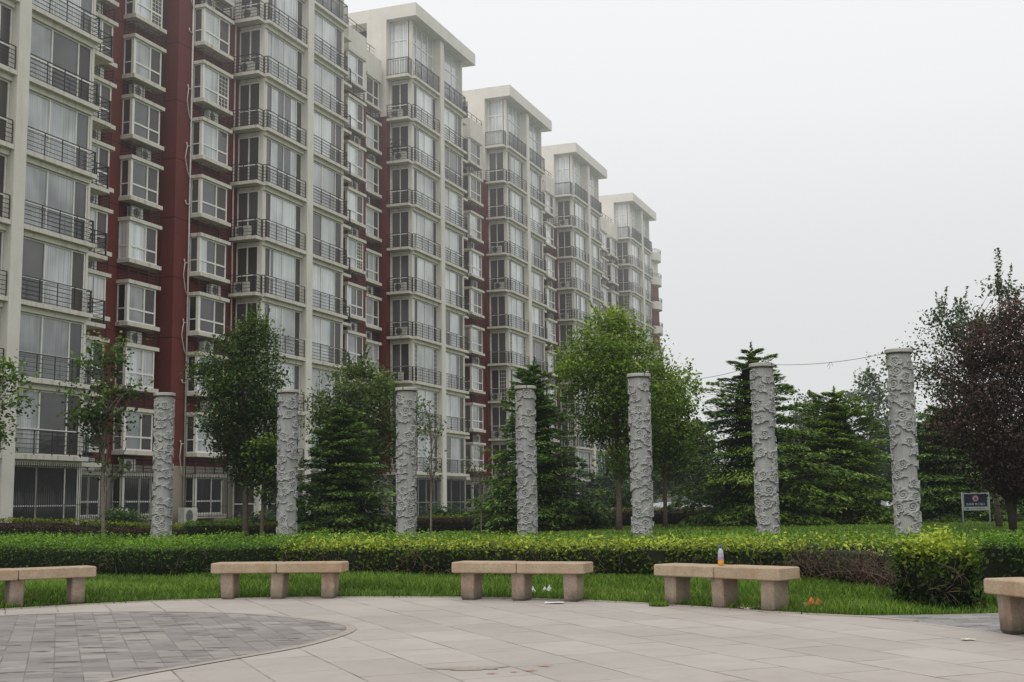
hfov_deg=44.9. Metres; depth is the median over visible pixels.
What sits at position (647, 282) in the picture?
window
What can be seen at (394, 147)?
potted plant
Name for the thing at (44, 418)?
window
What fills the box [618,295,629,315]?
glass door
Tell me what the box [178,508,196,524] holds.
air conditioner
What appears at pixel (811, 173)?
sky
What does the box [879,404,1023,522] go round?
cedar tree
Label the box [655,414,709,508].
slender tree
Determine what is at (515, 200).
window
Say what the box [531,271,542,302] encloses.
window
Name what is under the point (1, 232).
window
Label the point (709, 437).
slender tree
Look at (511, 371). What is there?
window
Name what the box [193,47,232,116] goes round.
bay window
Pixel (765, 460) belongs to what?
carved column
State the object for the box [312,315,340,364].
window
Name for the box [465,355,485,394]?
bay window
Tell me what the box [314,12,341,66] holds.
window
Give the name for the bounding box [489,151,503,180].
glass door
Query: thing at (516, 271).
window
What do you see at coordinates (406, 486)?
carved column
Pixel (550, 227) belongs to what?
bay window
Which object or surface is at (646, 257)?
window
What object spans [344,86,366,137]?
bay window
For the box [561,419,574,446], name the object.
glass door
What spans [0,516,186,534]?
strip hedge
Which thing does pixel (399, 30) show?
attic window
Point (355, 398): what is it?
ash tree
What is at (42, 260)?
window
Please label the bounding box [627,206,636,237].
attic window
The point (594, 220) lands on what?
window
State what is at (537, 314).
window
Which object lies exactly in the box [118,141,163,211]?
bay window
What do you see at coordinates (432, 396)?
window
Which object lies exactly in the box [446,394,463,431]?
window
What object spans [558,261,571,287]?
glass door
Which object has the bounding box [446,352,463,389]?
window
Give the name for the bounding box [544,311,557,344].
bay window
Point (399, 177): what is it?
glass door
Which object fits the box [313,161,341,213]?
window
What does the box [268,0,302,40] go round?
window
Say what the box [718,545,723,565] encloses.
drink bottle
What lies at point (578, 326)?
window
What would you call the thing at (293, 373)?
window
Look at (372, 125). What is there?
bay window
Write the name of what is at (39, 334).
window
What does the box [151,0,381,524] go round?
apartment block
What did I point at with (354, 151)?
bay window
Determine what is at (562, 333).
glass door
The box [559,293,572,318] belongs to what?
glass door
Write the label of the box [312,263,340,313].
window
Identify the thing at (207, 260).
bay window
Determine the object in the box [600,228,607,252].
bay window
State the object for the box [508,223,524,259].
window
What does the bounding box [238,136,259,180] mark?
glass door
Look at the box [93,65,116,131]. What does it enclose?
bay window
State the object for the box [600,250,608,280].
bay window
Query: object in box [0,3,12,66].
window
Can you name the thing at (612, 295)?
bay window
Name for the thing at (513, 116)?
attic window
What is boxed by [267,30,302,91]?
window
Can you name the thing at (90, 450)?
bay window
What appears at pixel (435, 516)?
strip hedge
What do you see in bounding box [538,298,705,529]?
maple tree
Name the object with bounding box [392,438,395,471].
glass door
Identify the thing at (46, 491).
window
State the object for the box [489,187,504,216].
glass door
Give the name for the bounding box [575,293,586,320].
window
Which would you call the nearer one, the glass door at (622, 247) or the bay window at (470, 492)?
the bay window at (470, 492)
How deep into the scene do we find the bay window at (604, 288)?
122.40 m
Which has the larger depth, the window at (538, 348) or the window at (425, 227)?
the window at (538, 348)
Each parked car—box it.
[653,495,710,509]
[881,500,892,507]
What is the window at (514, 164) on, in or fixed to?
in the apartment block at (520, 290)
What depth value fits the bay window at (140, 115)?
55.88 m
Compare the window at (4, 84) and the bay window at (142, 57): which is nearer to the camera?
the window at (4, 84)
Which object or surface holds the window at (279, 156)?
in the apartment block at (270, 125)
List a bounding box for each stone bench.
[0,565,95,607]
[211,561,348,598]
[452,561,592,601]
[654,563,799,610]
[983,577,1023,633]
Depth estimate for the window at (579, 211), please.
112.52 m
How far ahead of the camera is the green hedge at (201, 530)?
42.47 m
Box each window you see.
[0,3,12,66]
[0,78,9,141]
[0,154,6,217]
[0,230,3,294]
[13,462,81,524]
[15,388,80,456]
[18,312,82,383]
[21,237,84,311]
[24,163,87,240]
[27,90,89,170]
[30,19,91,102]
[33,0,92,34]
[80,456,106,520]
[82,388,106,453]
[85,321,109,387]
[87,259,110,321]
[89,194,112,256]
[91,129,114,192]
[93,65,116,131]
[95,1,118,69]
[99,0,118,8]
[110,457,153,519]
[111,392,154,455]
[113,328,158,393]
[115,265,160,331]
[117,203,161,271]
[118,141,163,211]
[120,80,164,151]
[122,20,166,93]
[124,0,166,35]
[184,459,228,517]
[185,398,227,457]
[186,338,227,398]
[188,278,229,341]
[189,219,230,284]
[190,161,231,227]
[191,104,232,171]
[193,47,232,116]
[194,0,233,62]
[215,0,234,8]
[262,419,299,463]
[263,359,299,410]
[264,247,300,302]
[264,302,300,356]
[264,472,301,517]
[265,191,301,248]
[266,83,301,143]
[266,137,301,196]
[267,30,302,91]
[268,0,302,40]
[311,422,327,463]
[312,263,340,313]
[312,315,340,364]
[312,368,340,413]
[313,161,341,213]
[313,212,341,263]
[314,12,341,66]
[314,61,341,114]
[314,111,341,163]
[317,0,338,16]
[343,131,366,183]
[343,176,366,228]
[343,223,366,275]
[343,271,365,321]
[343,319,365,367]
[344,47,366,92]
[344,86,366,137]
[366,71,381,113]
[366,106,381,155]
[366,150,381,199]
[366,194,381,242]
[366,238,381,286]
[366,283,381,330]
[366,329,381,375]
[366,469,381,512]
[391,20,407,74]
[413,24,432,86]
[413,83,435,129]
[414,126,435,171]
[414,169,436,213]
[414,212,436,255]
[414,255,436,298]
[414,299,436,341]
[414,343,437,384]
[415,388,437,428]
[415,433,437,472]
[415,477,440,516]
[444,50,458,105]
[444,106,461,147]
[445,147,461,186]
[445,187,461,226]
[445,227,462,266]
[445,268,462,307]
[446,310,462,348]
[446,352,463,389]
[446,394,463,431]
[447,437,464,473]
[447,478,466,514]
[463,135,482,170]
[463,164,483,207]
[463,202,483,244]
[464,240,483,281]
[464,278,484,318]
[464,316,484,356]
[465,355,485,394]
[465,394,485,432]
[465,433,485,471]
[466,473,487,510]
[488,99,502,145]
[507,103,520,148]
[507,152,523,189]
[508,188,523,223]
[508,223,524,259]
[509,260,524,294]
[509,296,525,330]
[510,333,525,366]
[510,369,525,400]
[529,121,538,164]
[530,169,541,200]
[530,202,541,234]
[531,237,542,267]
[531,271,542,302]
[532,306,543,336]
[532,340,544,370]
[542,189,554,218]
[543,214,555,249]
[543,246,556,280]
[544,278,556,312]
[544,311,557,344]
[545,343,557,377]
[546,376,557,405]
[549,411,559,442]
[556,155,569,194]
[573,158,582,199]
[573,200,585,230]
[574,231,585,260]
[575,262,586,290]
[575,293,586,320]
[576,325,587,351]
[577,387,589,414]
[578,420,589,447]
[579,452,590,478]
[579,483,589,504]
[590,172,596,210]
[591,214,598,239]
[591,242,599,269]
[592,272,599,298]
[593,302,600,327]
[596,454,604,477]
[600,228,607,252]
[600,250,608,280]
[601,278,609,307]
[604,236,617,259]
[605,257,618,286]
[607,284,618,311]
[615,203,627,237]
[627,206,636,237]
[631,243,639,267]
[631,269,639,293]
[632,295,640,320]
[643,216,646,246]
[644,252,649,274]
[645,278,650,300]
[645,303,650,324]
[646,330,651,346]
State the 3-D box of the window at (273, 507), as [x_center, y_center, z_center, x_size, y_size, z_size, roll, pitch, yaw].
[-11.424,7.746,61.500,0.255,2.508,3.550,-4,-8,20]
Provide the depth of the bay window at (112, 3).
54.33 m
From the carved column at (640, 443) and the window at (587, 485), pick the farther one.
the window at (587, 485)
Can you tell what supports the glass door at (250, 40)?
in the apartment block at (270, 125)
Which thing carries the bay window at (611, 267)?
in the apartment block at (585, 241)
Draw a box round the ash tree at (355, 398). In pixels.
[298,343,436,496]
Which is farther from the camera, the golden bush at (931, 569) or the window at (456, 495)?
the window at (456, 495)
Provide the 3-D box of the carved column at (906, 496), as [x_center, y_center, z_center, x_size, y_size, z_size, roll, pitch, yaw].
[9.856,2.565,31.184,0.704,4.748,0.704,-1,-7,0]
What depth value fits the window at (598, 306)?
116.23 m
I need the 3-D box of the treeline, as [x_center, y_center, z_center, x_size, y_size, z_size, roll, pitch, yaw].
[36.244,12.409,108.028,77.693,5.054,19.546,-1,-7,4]
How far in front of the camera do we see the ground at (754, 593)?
16.87 m
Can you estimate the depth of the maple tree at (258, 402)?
42.19 m
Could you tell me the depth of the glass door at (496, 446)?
92.46 m
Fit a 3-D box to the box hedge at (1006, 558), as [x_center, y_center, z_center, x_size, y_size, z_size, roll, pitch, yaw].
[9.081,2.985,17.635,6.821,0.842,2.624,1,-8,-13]
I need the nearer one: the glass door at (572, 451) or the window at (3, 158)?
the window at (3, 158)
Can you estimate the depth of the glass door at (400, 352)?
77.28 m
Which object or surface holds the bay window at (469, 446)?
in the apartment block at (431, 303)
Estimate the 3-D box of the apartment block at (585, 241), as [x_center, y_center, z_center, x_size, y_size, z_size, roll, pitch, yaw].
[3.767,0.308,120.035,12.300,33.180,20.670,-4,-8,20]
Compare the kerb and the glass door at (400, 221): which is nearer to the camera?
the kerb
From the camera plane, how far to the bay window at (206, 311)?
58.17 m
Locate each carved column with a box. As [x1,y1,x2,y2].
[151,392,175,543]
[276,389,298,539]
[395,387,416,540]
[514,385,537,535]
[627,373,653,536]
[749,362,780,533]
[884,348,921,535]
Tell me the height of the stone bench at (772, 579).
0.474 m
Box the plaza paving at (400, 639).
[0,598,1023,681]
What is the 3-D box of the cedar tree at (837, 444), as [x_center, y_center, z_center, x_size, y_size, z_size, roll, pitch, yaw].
[12.648,4.834,48.276,6.282,6.179,6.973,-1,-7,0]
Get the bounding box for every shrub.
[90,501,151,527]
[227,509,277,526]
[417,500,475,518]
[451,497,508,516]
[563,502,615,529]
[590,481,659,510]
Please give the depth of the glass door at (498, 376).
93.08 m
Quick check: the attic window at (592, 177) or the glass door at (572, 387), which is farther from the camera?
the attic window at (592, 177)
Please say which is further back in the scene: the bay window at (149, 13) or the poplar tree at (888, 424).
the poplar tree at (888, 424)
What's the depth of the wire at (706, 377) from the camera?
35.27 m
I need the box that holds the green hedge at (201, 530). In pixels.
[184,515,250,537]
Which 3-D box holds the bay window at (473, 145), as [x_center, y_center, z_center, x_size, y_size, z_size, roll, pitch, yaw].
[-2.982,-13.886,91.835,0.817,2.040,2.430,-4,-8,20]
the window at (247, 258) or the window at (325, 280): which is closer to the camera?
the window at (247, 258)
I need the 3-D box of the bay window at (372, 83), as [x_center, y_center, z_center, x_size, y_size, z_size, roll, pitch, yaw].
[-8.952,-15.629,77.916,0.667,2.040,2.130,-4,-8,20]
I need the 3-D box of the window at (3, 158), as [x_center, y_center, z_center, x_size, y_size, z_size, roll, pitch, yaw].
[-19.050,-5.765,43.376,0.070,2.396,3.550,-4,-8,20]
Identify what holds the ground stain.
on the plaza paving at (400, 639)
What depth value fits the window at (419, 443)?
78.05 m
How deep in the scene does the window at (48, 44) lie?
48.23 m
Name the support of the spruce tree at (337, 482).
on the ground at (754, 593)
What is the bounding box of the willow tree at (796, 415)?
[775,388,827,486]
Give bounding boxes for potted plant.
[381,135,404,160]
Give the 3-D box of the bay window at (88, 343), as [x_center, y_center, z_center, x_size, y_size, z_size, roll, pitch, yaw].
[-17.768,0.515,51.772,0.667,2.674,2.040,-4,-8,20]
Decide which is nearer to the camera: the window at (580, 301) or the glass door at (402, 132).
the glass door at (402, 132)
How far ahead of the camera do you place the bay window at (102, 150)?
53.12 m
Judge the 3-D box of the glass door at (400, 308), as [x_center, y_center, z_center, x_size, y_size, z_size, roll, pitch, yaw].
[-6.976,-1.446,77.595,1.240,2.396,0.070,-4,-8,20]
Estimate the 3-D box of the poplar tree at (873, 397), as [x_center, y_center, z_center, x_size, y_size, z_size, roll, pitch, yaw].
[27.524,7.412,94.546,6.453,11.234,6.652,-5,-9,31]
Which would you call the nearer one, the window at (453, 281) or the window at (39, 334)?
the window at (39, 334)
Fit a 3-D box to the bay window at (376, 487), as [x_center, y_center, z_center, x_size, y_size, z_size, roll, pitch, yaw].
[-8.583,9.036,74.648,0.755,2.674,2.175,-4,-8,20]
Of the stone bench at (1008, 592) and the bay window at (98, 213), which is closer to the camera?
the stone bench at (1008, 592)
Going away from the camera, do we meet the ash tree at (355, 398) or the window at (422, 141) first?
the ash tree at (355, 398)
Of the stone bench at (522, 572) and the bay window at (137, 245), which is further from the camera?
the bay window at (137, 245)
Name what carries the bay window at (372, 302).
in the apartment block at (270, 125)
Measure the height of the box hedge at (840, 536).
0.843 m
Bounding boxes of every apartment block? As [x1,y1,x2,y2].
[0,0,166,525]
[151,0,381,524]
[348,2,487,516]
[462,85,561,511]
[542,142,620,508]
[599,193,663,475]
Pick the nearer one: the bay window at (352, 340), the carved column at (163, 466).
the carved column at (163, 466)
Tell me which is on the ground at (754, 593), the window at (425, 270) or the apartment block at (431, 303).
the apartment block at (431, 303)
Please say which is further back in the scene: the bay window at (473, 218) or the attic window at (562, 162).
the attic window at (562, 162)
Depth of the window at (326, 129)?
68.36 m
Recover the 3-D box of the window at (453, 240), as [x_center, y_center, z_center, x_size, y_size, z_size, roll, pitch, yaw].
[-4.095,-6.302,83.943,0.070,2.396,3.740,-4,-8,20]
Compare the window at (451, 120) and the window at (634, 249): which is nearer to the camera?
the window at (451, 120)
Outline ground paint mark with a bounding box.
[486,664,549,673]
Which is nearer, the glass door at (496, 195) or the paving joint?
the paving joint
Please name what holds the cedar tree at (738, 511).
on the ground at (754, 593)
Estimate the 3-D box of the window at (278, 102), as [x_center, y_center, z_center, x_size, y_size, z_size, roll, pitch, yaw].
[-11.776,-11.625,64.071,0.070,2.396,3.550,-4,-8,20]
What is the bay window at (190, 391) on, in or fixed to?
in the apartment block at (270, 125)
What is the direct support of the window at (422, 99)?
in the apartment block at (431, 303)
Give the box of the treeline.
[588,461,989,510]
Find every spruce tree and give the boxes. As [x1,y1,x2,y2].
[276,401,396,537]
[461,357,611,532]
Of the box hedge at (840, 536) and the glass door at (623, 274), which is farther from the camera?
the glass door at (623, 274)
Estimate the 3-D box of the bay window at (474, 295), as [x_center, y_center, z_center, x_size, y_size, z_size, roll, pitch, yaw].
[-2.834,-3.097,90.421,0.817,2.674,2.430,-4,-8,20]
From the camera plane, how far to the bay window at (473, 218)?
90.59 m
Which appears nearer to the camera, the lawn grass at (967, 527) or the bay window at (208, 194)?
the lawn grass at (967, 527)
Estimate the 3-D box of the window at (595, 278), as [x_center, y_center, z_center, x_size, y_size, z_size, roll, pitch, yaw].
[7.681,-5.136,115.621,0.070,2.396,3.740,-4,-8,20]
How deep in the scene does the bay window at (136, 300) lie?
54.77 m
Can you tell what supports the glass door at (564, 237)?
in the apartment block at (585, 241)
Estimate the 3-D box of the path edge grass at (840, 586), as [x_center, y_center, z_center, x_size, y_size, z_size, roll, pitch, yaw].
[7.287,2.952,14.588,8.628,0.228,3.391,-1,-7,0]
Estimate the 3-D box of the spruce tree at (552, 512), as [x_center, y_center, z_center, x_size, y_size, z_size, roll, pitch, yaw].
[0.940,4.208,45.998,5.762,7.336,4.964,-1,-7,0]
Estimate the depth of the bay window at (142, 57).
56.25 m
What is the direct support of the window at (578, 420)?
in the apartment block at (585, 241)
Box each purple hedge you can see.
[0,522,187,540]
[249,525,309,537]
[365,516,507,534]
[575,507,721,527]
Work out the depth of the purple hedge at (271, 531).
43.50 m
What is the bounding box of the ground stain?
[428,666,508,669]
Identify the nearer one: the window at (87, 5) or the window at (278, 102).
the window at (87, 5)
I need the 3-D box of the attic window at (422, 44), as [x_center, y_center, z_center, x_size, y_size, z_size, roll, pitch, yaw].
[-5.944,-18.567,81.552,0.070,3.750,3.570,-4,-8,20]
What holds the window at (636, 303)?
in the apartment block at (638, 260)
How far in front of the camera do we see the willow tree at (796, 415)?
96.60 m
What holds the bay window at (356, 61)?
in the apartment block at (270, 125)
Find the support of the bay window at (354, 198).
in the apartment block at (270, 125)
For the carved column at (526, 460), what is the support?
on the ground at (754, 593)
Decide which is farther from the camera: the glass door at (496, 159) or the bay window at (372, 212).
the glass door at (496, 159)
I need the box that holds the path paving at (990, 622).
[862,613,1023,636]
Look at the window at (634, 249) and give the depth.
130.55 m
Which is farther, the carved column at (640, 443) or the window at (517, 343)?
the window at (517, 343)
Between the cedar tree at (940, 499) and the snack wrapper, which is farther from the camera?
the cedar tree at (940, 499)
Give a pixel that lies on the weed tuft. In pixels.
(658, 604)
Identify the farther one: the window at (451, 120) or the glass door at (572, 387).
the glass door at (572, 387)
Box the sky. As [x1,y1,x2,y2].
[344,0,1023,474]
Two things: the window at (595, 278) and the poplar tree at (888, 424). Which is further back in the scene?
the window at (595, 278)
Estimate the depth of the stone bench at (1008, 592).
10.93 m
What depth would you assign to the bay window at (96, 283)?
52.38 m
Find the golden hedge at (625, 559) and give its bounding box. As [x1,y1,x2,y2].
[273,530,809,577]
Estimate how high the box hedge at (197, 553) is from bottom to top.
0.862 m
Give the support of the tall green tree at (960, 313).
on the ground at (754, 593)
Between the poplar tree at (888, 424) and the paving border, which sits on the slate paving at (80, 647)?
the paving border
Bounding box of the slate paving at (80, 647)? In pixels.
[0,612,346,681]
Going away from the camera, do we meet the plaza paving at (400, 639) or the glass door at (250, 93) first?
the plaza paving at (400, 639)
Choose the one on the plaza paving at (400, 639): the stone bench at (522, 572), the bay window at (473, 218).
the stone bench at (522, 572)
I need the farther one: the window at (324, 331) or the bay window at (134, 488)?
the window at (324, 331)
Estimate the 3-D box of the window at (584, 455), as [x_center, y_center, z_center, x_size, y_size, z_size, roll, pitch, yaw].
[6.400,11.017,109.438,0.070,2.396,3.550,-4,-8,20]
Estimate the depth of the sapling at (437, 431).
38.22 m
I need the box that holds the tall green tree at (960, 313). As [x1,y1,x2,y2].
[865,247,1023,527]
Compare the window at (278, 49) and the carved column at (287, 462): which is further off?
the window at (278, 49)
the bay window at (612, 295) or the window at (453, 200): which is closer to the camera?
the window at (453, 200)
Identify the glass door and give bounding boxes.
[232,474,255,519]
[235,301,257,345]
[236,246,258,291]
[237,190,258,235]
[238,82,260,126]
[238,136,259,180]
[239,28,261,70]
[240,0,261,18]
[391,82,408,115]
[391,125,408,160]
[391,168,408,203]
[391,211,409,247]
[391,254,409,291]
[391,298,409,335]
[391,343,409,378]
[392,391,396,416]
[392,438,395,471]
[392,479,396,515]
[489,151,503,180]
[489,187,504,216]
[489,223,504,252]
[490,259,505,289]
[490,295,505,326]
[491,332,506,363]
[491,369,506,398]
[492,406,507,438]
[492,444,507,474]
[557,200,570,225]
[558,230,570,256]
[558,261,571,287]
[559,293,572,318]
[560,324,572,350]
[561,387,574,413]
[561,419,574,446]
[562,451,575,475]
[617,242,628,263]
[617,268,629,290]
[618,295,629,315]
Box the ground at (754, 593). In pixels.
[1,513,1023,614]
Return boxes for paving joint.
[12,611,355,680]
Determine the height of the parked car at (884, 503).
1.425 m
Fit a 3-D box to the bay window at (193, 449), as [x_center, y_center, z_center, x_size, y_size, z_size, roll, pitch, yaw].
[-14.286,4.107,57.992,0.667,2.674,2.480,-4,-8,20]
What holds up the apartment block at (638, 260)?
on the ground at (754, 593)
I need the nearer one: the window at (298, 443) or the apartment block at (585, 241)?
the window at (298, 443)
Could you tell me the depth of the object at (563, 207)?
110.77 m
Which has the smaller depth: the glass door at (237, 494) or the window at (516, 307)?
the glass door at (237, 494)
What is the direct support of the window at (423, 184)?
in the apartment block at (431, 303)
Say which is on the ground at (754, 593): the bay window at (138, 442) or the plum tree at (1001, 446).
the plum tree at (1001, 446)
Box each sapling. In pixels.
[410,400,451,533]
[461,445,504,533]
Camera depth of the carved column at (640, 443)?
36.13 m
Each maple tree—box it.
[180,298,318,536]
[233,433,277,537]
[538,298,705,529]
[624,353,712,527]
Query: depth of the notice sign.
40.62 m
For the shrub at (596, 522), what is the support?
on the ground at (754, 593)
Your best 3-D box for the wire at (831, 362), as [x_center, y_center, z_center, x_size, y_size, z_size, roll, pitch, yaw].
[8.380,0.597,32.922,0.150,0.310,3.723,5,-10,-40]
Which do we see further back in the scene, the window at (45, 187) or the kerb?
the window at (45, 187)
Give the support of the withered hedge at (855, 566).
on the ground at (754, 593)
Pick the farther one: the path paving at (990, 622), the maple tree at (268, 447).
the maple tree at (268, 447)
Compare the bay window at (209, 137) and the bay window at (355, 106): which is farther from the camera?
the bay window at (355, 106)
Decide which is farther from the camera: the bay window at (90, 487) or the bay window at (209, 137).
the bay window at (209, 137)
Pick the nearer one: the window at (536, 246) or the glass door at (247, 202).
the glass door at (247, 202)
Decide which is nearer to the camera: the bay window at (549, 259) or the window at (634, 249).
the bay window at (549, 259)
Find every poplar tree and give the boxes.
[842,366,891,502]
[868,393,925,490]
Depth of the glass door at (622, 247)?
128.94 m
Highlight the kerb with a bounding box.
[0,596,917,621]
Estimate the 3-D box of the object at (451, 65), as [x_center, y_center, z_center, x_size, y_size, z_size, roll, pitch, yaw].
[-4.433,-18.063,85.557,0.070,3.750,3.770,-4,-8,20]
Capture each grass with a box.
[417,520,1023,544]
[745,581,997,614]
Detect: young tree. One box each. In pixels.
[0,349,46,453]
[49,325,153,542]
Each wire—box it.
[649,367,748,380]
[774,353,884,367]
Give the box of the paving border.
[0,611,355,681]
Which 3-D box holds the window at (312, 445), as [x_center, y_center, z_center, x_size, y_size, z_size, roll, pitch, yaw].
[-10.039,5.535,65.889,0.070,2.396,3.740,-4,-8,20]
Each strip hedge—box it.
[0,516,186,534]
[220,520,317,530]
[376,513,508,521]
[567,505,706,526]
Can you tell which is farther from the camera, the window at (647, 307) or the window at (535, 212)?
the window at (647, 307)
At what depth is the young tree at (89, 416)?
34.11 m
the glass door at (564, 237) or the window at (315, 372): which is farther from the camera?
the glass door at (564, 237)
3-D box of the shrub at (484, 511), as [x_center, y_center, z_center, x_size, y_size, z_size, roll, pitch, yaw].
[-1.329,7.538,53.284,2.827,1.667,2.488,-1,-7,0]
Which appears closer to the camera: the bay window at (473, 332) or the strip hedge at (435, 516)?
the strip hedge at (435, 516)
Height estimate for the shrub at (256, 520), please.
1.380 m
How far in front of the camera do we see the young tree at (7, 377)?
30.48 m
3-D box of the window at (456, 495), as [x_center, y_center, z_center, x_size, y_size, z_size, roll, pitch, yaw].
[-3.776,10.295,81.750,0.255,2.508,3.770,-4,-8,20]
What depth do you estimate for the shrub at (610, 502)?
53.47 m
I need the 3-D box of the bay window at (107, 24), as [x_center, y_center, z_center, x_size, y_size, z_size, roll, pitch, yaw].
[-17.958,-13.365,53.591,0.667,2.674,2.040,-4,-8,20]
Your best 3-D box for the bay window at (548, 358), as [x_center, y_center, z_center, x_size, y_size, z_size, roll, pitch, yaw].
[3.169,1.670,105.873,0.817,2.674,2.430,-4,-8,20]
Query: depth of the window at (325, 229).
67.61 m
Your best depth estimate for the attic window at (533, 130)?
102.00 m
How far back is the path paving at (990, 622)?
12.30 m
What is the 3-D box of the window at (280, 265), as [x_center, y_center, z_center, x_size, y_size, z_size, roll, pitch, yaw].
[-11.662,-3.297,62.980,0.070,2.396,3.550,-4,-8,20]
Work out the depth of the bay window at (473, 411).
88.75 m
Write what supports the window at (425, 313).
in the apartment block at (431, 303)
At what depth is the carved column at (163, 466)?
40.19 m
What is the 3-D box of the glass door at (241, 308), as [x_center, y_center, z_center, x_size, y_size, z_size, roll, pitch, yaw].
[-13.062,-0.715,60.985,1.240,2.396,0.070,-4,-8,20]
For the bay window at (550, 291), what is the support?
in the apartment block at (520, 290)
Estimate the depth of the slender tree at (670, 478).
57.42 m
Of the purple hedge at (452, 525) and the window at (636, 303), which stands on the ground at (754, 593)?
the purple hedge at (452, 525)
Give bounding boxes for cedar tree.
[661,340,862,527]
[778,385,893,524]
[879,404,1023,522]
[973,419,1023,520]
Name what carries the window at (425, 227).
in the apartment block at (431, 303)
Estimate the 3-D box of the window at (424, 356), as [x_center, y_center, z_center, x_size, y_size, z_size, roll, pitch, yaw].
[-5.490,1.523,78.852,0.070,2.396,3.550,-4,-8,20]
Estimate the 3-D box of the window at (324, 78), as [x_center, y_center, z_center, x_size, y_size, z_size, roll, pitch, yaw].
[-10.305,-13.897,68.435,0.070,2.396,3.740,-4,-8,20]
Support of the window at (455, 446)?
in the apartment block at (431, 303)
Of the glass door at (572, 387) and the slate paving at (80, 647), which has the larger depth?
the glass door at (572, 387)
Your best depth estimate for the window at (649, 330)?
134.44 m
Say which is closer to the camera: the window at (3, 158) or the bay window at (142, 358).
the window at (3, 158)
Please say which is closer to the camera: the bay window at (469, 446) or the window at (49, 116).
the window at (49, 116)
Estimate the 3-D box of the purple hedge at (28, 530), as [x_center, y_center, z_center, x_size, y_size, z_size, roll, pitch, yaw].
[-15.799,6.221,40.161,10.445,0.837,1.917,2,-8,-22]
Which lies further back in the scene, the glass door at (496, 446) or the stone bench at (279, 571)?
the glass door at (496, 446)
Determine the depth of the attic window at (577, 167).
113.18 m
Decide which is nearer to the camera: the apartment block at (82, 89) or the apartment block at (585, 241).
the apartment block at (82, 89)
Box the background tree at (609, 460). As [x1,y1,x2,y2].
[603,446,627,477]
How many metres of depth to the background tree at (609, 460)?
116.59 m
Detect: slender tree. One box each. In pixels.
[651,417,703,502]
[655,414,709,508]
[676,414,724,508]
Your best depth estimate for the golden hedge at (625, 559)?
19.43 m
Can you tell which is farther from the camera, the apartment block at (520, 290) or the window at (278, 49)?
the apartment block at (520, 290)
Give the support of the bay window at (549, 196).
in the apartment block at (520, 290)
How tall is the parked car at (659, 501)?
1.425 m
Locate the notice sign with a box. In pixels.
[961,492,990,525]
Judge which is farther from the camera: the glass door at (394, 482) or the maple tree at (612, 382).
the glass door at (394, 482)
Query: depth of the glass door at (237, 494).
59.96 m
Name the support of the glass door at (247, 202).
in the apartment block at (270, 125)
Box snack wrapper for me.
[805,597,821,605]
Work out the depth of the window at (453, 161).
85.10 m
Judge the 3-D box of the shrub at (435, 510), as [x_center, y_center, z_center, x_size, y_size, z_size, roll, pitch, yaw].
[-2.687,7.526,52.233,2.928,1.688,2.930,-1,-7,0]
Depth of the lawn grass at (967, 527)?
39.86 m
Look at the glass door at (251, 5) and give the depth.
63.13 m
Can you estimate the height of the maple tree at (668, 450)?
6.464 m
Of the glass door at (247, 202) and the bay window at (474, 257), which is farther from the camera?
the bay window at (474, 257)
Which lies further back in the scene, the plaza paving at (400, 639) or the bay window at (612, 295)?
the bay window at (612, 295)
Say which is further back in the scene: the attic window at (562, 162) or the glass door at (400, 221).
the attic window at (562, 162)
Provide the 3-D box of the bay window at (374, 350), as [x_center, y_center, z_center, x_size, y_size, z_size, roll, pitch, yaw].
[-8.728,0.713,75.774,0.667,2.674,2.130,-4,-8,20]
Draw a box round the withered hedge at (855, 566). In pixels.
[779,528,981,591]
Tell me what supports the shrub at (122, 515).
on the ground at (754, 593)
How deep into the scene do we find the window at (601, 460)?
113.87 m
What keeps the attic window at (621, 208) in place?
in the apartment block at (638, 260)
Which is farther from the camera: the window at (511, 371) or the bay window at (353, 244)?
the window at (511, 371)
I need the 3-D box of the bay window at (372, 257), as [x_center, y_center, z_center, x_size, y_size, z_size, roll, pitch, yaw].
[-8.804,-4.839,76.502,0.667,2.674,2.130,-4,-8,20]
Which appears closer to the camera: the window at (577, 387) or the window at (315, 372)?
the window at (315, 372)
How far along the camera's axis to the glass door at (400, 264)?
78.01 m
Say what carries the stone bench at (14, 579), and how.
on the ground at (754, 593)
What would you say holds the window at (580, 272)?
in the apartment block at (585, 241)
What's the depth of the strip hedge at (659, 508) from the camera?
51.84 m
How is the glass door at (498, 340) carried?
in the apartment block at (520, 290)
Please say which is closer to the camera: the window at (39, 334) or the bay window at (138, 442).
the window at (39, 334)
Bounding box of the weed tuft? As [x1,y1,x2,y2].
[648,601,668,606]
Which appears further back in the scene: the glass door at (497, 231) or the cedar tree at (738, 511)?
the glass door at (497, 231)
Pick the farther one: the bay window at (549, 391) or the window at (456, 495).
the bay window at (549, 391)
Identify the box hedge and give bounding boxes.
[0,527,334,578]
[279,524,968,552]
[947,527,1023,582]
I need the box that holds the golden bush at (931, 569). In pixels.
[883,524,988,608]
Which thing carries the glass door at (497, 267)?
in the apartment block at (520, 290)
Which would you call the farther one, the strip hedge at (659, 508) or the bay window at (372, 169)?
the bay window at (372, 169)
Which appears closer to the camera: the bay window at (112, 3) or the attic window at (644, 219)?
the bay window at (112, 3)
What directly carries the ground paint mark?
on the plaza paving at (400, 639)
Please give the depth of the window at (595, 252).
116.61 m
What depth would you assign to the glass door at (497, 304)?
93.81 m

